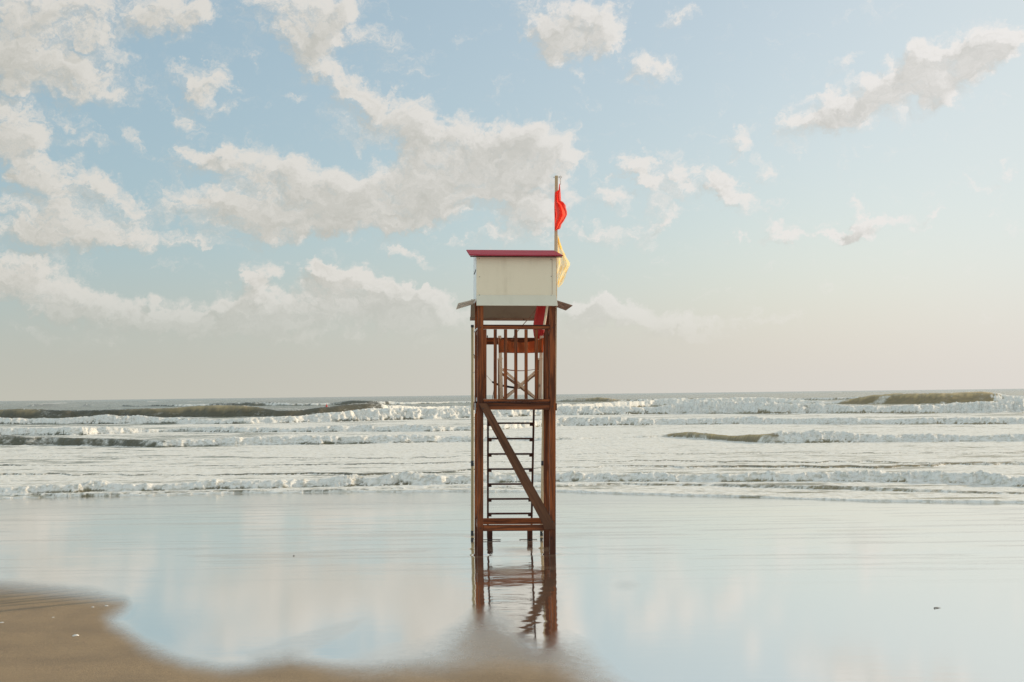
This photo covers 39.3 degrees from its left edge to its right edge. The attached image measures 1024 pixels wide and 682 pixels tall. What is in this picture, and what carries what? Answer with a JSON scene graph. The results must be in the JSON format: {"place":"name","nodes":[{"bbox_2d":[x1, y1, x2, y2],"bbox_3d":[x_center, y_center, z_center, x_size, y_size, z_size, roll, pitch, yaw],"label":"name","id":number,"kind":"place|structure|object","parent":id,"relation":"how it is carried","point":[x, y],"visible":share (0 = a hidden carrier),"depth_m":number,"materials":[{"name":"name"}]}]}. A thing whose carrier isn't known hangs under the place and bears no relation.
{"place":"outdoors","nodes":[
{"label":"outdoors","id":0,"kind":"place"},
{"bbox_2d":[0,492,1023,681],"bbox_3d":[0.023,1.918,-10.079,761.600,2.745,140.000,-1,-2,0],"label":"beach","id":1,"kind":"structure","parent":0,"point":[385,587],"depth_m":16.29,"materials":[{"name":"beige sand"}]},
{"bbox_2d":[471,325,473,536],"bbox_3d":[-0.622,1.509,22.545,0.054,3.528,0.165,0,-2,-22],"label":"wooden pole","id":2,"kind":"object","parent":1,"relation":"on","point":[472,432],"visible":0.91,"depth_m":22.53,"materials":[{"name":"wood"}]},
{"bbox_2d":[456,250,572,555],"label":"lifeguard tower","id":3,"kind":"structure","parent":1,"relation":"on","point":[514,285],"depth_m":20.02,"materials":[{"name":"brown wood"}]},
{"bbox_2d":[497,336,542,398],"bbox_3d":[0.109,0.400,20.592,0.643,0.937,0.474,0,-2,-4],"label":"folding chair","id":4,"kind":"object","parent":3,"relation":"on","point":[520,347],"visible":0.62,"depth_m":20.41,"materials":[{"name":"brown wood"}]},
{"bbox_2d":[533,306,547,339],"bbox_3d":[0.426,-0.458,20.742,0.250,0.906,0.131,-1,-2,0],"label":"rescue board","id":5,"kind":"object","parent":3,"relation":"attached to","point":[540,317],"visible":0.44,"depth_m":20.70,"materials":[{"name":"red plastic"}]},
{"bbox_2d":[553,176,561,366],"bbox_3d":[0.665,-0.758,20.992,0.168,3.342,0.044,-1,-2,0],"label":"flagpole","id":6,"kind":"object","parent":3,"relation":"attached to","point":[556,231],"visible":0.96,"depth_m":21.00,"materials":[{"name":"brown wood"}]},
{"bbox_2d":[554,184,566,230],"bbox_3d":[0.710,-1.953,20.926,0.183,0.696,0.190,-1,-2,0],"label":"flag","id":7,"kind":"object","parent":6,"relation":"attached to","point":[560,212],"visible":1,"depth_m":20.92,"materials":[{"name":"red fabric"}]},
{"bbox_2d":[557,236,569,286],"bbox_3d":[0.758,-1.173,21.080,0.188,0.787,0.138,-1,-2,0],"label":"flag","id":8,"kind":"object","parent":6,"relation":"attached to","point":[563,264],"visible":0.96,"depth_m":21.08,"materials":[{"name":"yellow fabric"}]},
{"bbox_2d":[540,386,542,536],"bbox_3d":[0.487,1.512,22.414,0.051,3.480,0.191,1,-3,-42],"label":"wooden pole","id":9,"kind":"object","parent":1,"relation":"on","point":[541,533],"visible":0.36,"depth_m":22.39,"materials":[{"name":"brown wood"}]},
{"bbox_2d":[0,389,1023,502],"bbox_3d":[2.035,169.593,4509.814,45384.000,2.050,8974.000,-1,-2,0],"label":"sea","id":10,"kind":"structure","parent":0,"point":[953,446],"depth_m":60.91,"materials":[{"name":"liquid"}]},
{"bbox_2d":[0,0,1023,400],"label":"sky","id":11,"kind":"structure","parent":0,"point":[200,199],"materials":[{"name":"blue"}]}
]}

